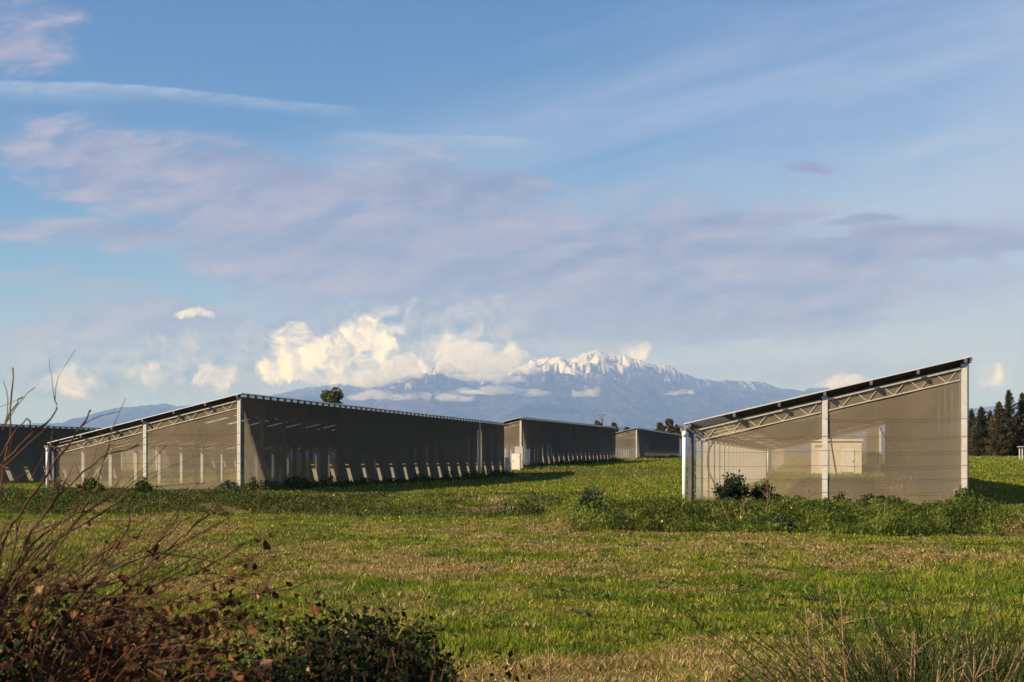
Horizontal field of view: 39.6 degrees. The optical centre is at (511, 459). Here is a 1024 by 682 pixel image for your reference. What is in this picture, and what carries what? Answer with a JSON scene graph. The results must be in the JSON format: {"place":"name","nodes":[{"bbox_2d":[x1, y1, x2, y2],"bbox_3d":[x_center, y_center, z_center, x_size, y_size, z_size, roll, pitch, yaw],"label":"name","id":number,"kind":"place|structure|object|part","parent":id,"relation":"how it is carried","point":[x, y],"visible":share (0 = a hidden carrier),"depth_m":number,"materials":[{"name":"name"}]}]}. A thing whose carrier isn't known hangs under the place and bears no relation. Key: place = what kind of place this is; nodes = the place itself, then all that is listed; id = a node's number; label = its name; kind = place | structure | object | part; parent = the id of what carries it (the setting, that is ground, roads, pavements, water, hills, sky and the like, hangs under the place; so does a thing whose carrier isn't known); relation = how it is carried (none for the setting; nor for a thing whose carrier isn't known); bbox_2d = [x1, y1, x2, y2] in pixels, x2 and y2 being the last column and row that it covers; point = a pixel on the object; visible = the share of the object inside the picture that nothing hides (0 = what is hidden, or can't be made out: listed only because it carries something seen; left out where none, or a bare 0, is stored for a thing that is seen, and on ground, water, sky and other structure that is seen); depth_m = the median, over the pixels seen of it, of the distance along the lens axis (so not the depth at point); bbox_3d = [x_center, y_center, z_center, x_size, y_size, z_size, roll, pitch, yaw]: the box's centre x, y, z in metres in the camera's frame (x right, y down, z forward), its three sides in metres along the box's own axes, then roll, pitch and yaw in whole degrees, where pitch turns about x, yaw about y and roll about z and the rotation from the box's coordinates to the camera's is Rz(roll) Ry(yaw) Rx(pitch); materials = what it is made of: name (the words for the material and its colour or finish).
{"place":"outdoors","nodes":[
{"label":"outdoors","id":0,"kind":"place"},
{"bbox_2d":[123,427,884,458],"bbox_3d":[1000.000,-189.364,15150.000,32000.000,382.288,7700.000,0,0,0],"label":"foothills","id":1,"kind":"structure","parent":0,"point":[864,440],"depth_m":12508.41,"materials":[{"name":"green plant"}]},
{"bbox_2d":[0,457,1023,681],"bbox_3d":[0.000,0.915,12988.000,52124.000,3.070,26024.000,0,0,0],"label":"ground","id":2,"kind":"structure","parent":0,"point":[584,471],"depth_m":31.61,"materials":[{"name":"green plant"}]},
{"bbox_2d":[0,424,120,481],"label":"solar greenhouse","id":3,"kind":"object","parent":2,"relation":"on","point":[27,458],"visible":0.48,"depth_m":141.82,"materials":[{"name":"fabric"}]},
{"bbox_2d":[45,470,75,491],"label":"dry shrub","id":4,"kind":"object","parent":2,"relation":"on","point":[59,486],"visible":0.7,"depth_m":70.86,"materials":[{"name":"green plant"}]},
{"bbox_2d":[75,476,107,491],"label":"shrub","id":5,"kind":"object","parent":2,"relation":"on","point":[91,481],"visible":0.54,"depth_m":71.75,"materials":[{"name":"green plant"}]},
{"bbox_2d":[132,477,152,492],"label":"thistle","id":6,"kind":"object","parent":2,"relation":"on","point":[140,482],"visible":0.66,"depth_m":71.86,"materials":[{"name":"green plant"}]},
{"bbox_2d":[0,608,301,681],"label":"bramble","id":7,"kind":"object","parent":2,"relation":"on","point":[18,645],"visible":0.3,"depth_m":4.74,"materials":[{"name":"brown plant"}]},
{"bbox_2d":[0,349,355,681],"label":"dead bush","id":8,"kind":"object","parent":2,"relation":"on","point":[85,635],"visible":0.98,"depth_m":4.69,"materials":[{"name":"brown plant"}]},
{"bbox_2d":[121,449,236,470],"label":"solar greenhouse","id":9,"kind":"object","parent":2,"relation":"on","point":[208,463],"visible":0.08,"depth_m":181.58,"materials":[{"name":"fabric"}]},
{"bbox_2d":[213,477,242,492],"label":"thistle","id":10,"kind":"object","parent":2,"relation":"on","point":[229,485],"visible":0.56,"depth_m":72.81,"materials":[{"name":"green plant"}]},
{"bbox_2d":[247,476,259,491],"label":"shrub","id":11,"kind":"object","parent":2,"relation":"on","point":[252,483],"visible":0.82,"depth_m":73.93,"materials":[{"name":"green plant"}]},
{"bbox_2d":[44,393,503,489],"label":"solar greenhouse","id":12,"kind":"object","parent":2,"relation":"on","point":[276,439],"visible":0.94,"depth_m":91.72,"materials":[{"name":"fabric"}]},
{"bbox_2d":[0,483,606,517],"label":"bank weeds","id":13,"kind":"object","parent":2,"relation":"on","point":[306,498],"visible":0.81,"depth_m":62.94,"materials":[{"name":"green plant"}]},
{"bbox_2d":[320,390,330,401],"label":"broadleaf tree","id":14,"kind":"object","parent":2,"relation":"on","point":[324,395],"visible":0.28,"depth_m":214.55,"materials":[{"name":"green plant"}]},
{"bbox_2d":[327,386,343,403],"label":"broadleaf tree","id":15,"kind":"object","parent":2,"relation":"on","point":[333,396],"visible":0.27,"depth_m":212.67,"materials":[{"name":"green plant"}]},
{"bbox_2d":[140,592,536,681],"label":"bramble","id":16,"kind":"object","parent":2,"relation":"on","point":[323,661],"visible":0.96,"depth_m":6.08,"materials":[{"name":"green plant"}]},
{"bbox_2d":[241,455,680,490],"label":"wall foot weeds","id":17,"kind":"object","parent":2,"relation":"on","point":[363,481],"depth_m":109.00,"materials":[{"name":"green plant"}]},
{"bbox_2d":[505,457,509,472],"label":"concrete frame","id":18,"kind":"object","parent":2,"relation":"on","point":[507,463],"visible":0.67,"depth_m":150.00,"materials":[{"name":"grey concrete"}]},
{"bbox_2d":[0,455,1023,536],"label":"meadow grass","id":19,"kind":"structure","parent":2,"relation":"on","point":[668,463],"depth_m":98.77,"materials":[{"name":"green plant"}]},
{"bbox_2d":[511,453,520,469],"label":"electrical cabinet","id":20,"kind":"object","parent":2,"relation":"on","point":[516,460],"visible":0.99,"depth_m":155.97,"materials":[{"name":"grey metal"}]},
{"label":"door","id":21,"kind":"part","parent":20,"relation":"part of","materials":[{"name":"beige paint"}]},
{"bbox_2d":[515,447,522,467],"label":"switchgear board","id":22,"kind":"object","parent":2,"relation":"on","point":[518,449],"visible":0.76,"depth_m":157.23,"materials":[{"name":"metal"}]},
{"bbox_2d":[31,490,1013,535],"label":"wild flowers","id":23,"kind":"object","parent":2,"relation":"on","point":[461,518],"visible":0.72,"depth_m":46.51,"materials":[{"name":"yellow plant"}]},
{"bbox_2d":[525,449,529,466],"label":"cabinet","id":24,"kind":"object","parent":2,"relation":"on","point":[527,456],"visible":0.89,"depth_m":160.07,"materials":[{"name":"grey metal"}]},
{"bbox_2d":[513,497,543,514],"bbox_3d":[0.721,1.978,58.953,1.418,0.828,1.301,0,0,0],"label":"shrub","id":25,"kind":"object","parent":2,"relation":"on","point":[516,506],"visible":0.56,"depth_m":58.86,"materials":[{"name":"green plant"}]},
{"bbox_2d":[477,417,615,467],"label":"solar greenhouse","id":26,"kind":"object","parent":2,"relation":"on","point":[546,441],"visible":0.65,"depth_m":180.17,"materials":[{"name":"fabric"}]},
{"bbox_2d":[547,628,569,681],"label":"dead weed","id":27,"kind":"object","parent":2,"relation":"on","point":[549,661],"visible":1,"depth_m":9.00,"materials":[{"name":"brown plant"}]},
{"bbox_2d":[574,486,610,512],"bbox_3d":[2.763,1.390,48.023,1.031,0.974,1.003,0,0,41],"label":"shrub","id":28,"kind":"object","parent":2,"relation":"on","point":[586,497],"visible":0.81,"depth_m":47.89,"materials":[{"name":"green plant"}]},
{"bbox_2d":[611,422,618,431],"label":"broadleaf tree","id":29,"kind":"object","parent":2,"relation":"on","point":[614,425],"visible":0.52,"depth_m":289.61,"materials":[{"name":"green plant"}]},
{"bbox_2d":[616,427,679,458],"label":"solar greenhouse","id":30,"kind":"object","parent":2,"relation":"on","point":[647,442],"visible":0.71,"depth_m":278.49,"materials":[{"name":"fabric"}]},
{"bbox_2d":[655,422,666,431],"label":"broadleaf tree","id":31,"kind":"object","parent":2,"relation":"on","point":[660,426],"visible":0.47,"depth_m":364.54,"materials":[{"name":"green plant"}]},
{"bbox_2d":[665,418,675,433],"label":"broadleaf tree","id":32,"kind":"object","parent":2,"relation":"on","point":[669,422],"visible":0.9,"depth_m":361.47,"materials":[{"name":"green plant"}]},
{"bbox_2d":[674,424,680,435],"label":"broadleaf tree","id":33,"kind":"object","parent":2,"relation":"on","point":[677,428],"visible":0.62,"depth_m":367.45,"materials":[{"name":"green plant"}]},
{"bbox_2d":[680,426,682,456],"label":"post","id":34,"kind":"object","parent":2,"relation":"on","point":[681,440],"visible":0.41,"depth_m":351.84,"materials":[{"name":"white metal"}]},
{"bbox_2d":[711,470,750,500],"bbox_3d":[7.927,1.076,51.516,1.492,1.453,1.342,0,0,-23],"label":"shrub","id":35,"kind":"object","parent":2,"relation":"on","point":[736,488],"visible":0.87,"depth_m":51.25,"materials":[{"name":"green plant"}]},
{"bbox_2d":[717,496,746,523],"bbox_3d":[7.217,1.703,46.453,1.083,1.225,0.300,0,0,0],"label":"withered weed","id":36,"kind":"object","parent":2,"relation":"on","point":[734,508],"visible":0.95,"depth_m":46.50,"materials":[{"name":"plant"}]},
{"bbox_2d":[748,478,775,499],"bbox_3d":[9.150,1.250,51.804,1.159,1.167,0.916,0,0,23],"label":"shrub","id":37,"kind":"object","parent":2,"relation":"on","point":[758,493],"visible":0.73,"depth_m":51.69,"materials":[{"name":"green plant"}]},
{"bbox_2d":[757,473,772,517],"bbox_3d":[8.357,1.260,46.848,0.422,1.641,0.378,0,0,-19],"label":"withered weed","id":38,"kind":"object","parent":2,"relation":"on","point":[767,495],"visible":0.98,"depth_m":46.82,"materials":[{"name":"brown plant"}]},
{"bbox_2d":[773,513,795,531],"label":"shrub","id":39,"kind":"object","parent":2,"relation":"on","point":[779,518],"visible":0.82,"depth_m":45.24,"materials":[{"name":"green plant"}]},
{"bbox_2d":[555,493,1023,537],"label":"bank weeds","id":40,"kind":"object","parent":2,"relation":"on","point":[920,519],"visible":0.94,"depth_m":46.25,"materials":[{"name":"green plant"}]},
{"bbox_2d":[794,475,815,505],"bbox_3d":[9.720,1.195,47.219,0.727,1.338,0.232,0,0,9],"label":"withered weed","id":41,"kind":"object","parent":2,"relation":"on","point":[808,487],"visible":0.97,"depth_m":47.18,"materials":[{"name":"brown plant"}]},
{"bbox_2d":[801,606,843,681],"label":"dead weed","id":42,"kind":"object","parent":2,"relation":"on","point":[808,630],"visible":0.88,"depth_m":9.60,"materials":[{"name":"brown plant"}]},
{"bbox_2d":[811,578,839,681],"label":"dead weed","id":43,"kind":"object","parent":2,"relation":"on","point":[824,669],"visible":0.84,"depth_m":9.40,"materials":[{"name":"brown plant"}]},
{"bbox_2d":[681,355,972,503],"bbox_3d":[19.247,-0.731,87.672,10.760,6.222,69.920,0,0,12],"label":"solar greenhouse","id":44,"kind":"object","parent":2,"relation":"on","point":[922,413],"visible":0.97,"depth_m":54.34,"materials":[{"name":"fabric"}]},
{"bbox_2d":[811,439,862,473],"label":"technical cabin","id":45,"kind":"object","parent":2,"relation":"on","point":[851,445],"visible":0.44,"depth_m":129.93,"materials":[{"name":"beige paint"}]},
{"bbox_2d":[842,449,853,471],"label":"door","id":46,"kind":"structure","parent":45,"relation":"in","point":[849,450],"depth_m":129.92,"materials":[{"name":"beige paint"}]},
{"bbox_2d":[832,491,851,503],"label":"shrub","id":47,"kind":"object","parent":2,"relation":"on","point":[840,496],"visible":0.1,"depth_m":50.46,"materials":[{"name":"green plant"}]},
{"bbox_2d":[661,539,1023,681],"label":"broom bush","id":48,"kind":"object","parent":2,"relation":"on","point":[970,671],"visible":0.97,"depth_m":9.48,"materials":[{"name":"green plant"}]},
{"bbox_2d":[813,421,881,472],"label":"solar greenhouse","id":49,"kind":"object","parent":2,"relation":"on","point":[871,445],"visible":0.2,"depth_m":134.30,"materials":[{"name":"fabric"}]},
{"bbox_2d":[819,590,876,681],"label":"dead weed","id":50,"kind":"object","parent":2,"relation":"on","point":[843,634],"visible":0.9,"depth_m":9.20,"materials":[{"name":"brown plant"}]},
{"bbox_2d":[859,493,889,501],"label":"shrub","id":51,"kind":"object","parent":2,"relation":"on","point":[872,496],"visible":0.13,"depth_m":50.39,"materials":[{"name":"green plant"}]},
{"bbox_2d":[880,471,917,503],"bbox_3d":[13.469,1.087,49.495,1.354,1.479,0.370,0,0,4],"label":"withered weed","id":52,"kind":"object","parent":2,"relation":"on","point":[897,485],"visible":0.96,"depth_m":49.49,"materials":[{"name":"brown plant"}]},
{"bbox_2d":[898,628,915,681],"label":"dead weed","id":53,"kind":"object","parent":2,"relation":"on","point":[914,652],"visible":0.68,"depth_m":9.30,"materials":[{"name":"brown plant"}]},
{"bbox_2d":[909,631,936,681],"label":"dead weed","id":54,"kind":"object","parent":2,"relation":"on","point":[915,653],"visible":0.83,"depth_m":9.00,"materials":[{"name":"brown plant"}]},
{"bbox_2d":[948,640,977,681],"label":"dead weed","id":55,"kind":"object","parent":2,"relation":"on","point":[954,665],"visible":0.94,"depth_m":8.80,"materials":[{"name":"brown plant"}]},
{"bbox_2d":[952,486,974,502],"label":"shrub","id":56,"kind":"object","parent":2,"relation":"on","point":[964,492],"visible":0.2,"depth_m":49.47,"materials":[{"name":"green plant"}]},
{"bbox_2d":[969,408,976,454],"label":"conifer","id":57,"kind":"object","parent":2,"relation":"on","point":[972,416],"visible":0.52,"depth_m":261.66,"materials":[{"name":"green plant"}]},
{"bbox_2d":[969,406,992,455],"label":"conifer","id":58,"kind":"object","parent":2,"relation":"on","point":[980,435],"visible":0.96,"depth_m":257.46,"materials":[{"name":"green plant"}]},
{"bbox_2d":[985,410,993,455],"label":"conifer","id":59,"kind":"object","parent":2,"relation":"on","point":[989,413],"visible":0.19,"depth_m":269.74,"materials":[{"name":"green plant"}]},
{"bbox_2d":[981,401,1015,455],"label":"conifer","id":60,"kind":"object","parent":2,"relation":"on","point":[998,443],"visible":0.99,"depth_m":254.49,"materials":[{"name":"green plant"}]},
{"bbox_2d":[1002,389,1023,455],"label":"conifer","id":61,"kind":"object","parent":2,"relation":"on","point":[1007,405],"visible":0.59,"depth_m":259.56,"materials":[{"name":"green plant"}]},
{"bbox_2d":[1011,392,1023,455],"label":"conifer","id":62,"kind":"object","parent":2,"relation":"on","point":[1020,406],"visible":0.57,"depth_m":261.76,"materials":[{"name":"green plant"}]},
{"bbox_2d":[1011,418,1023,453],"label":"conifer","id":63,"kind":"object","parent":2,"relation":"on","point":[1022,429],"visible":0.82,"depth_m":258.43,"materials":[{"name":"green plant"}]},
{"bbox_2d":[1017,446,1023,459],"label":"field shelter","id":64,"kind":"object","parent":2,"relation":"on","point":[1019,452],"visible":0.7,"depth_m":204.92,"materials":[{"name":"metal"}]},
{"bbox_2d":[0,0,1023,424],"label":"sky","id":65,"kind":"structure","parent":0,"point":[201,201],"materials":[{"name":"blue"}]},
{"bbox_2d":[26,350,1017,431],"bbox_3d":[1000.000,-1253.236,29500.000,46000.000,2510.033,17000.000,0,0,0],"label":"mountain range","id":66,"kind":"structure","parent":0,"point":[618,390],"depth_m":27490.15,"materials":[{"name":"blue stone"}]}
]}

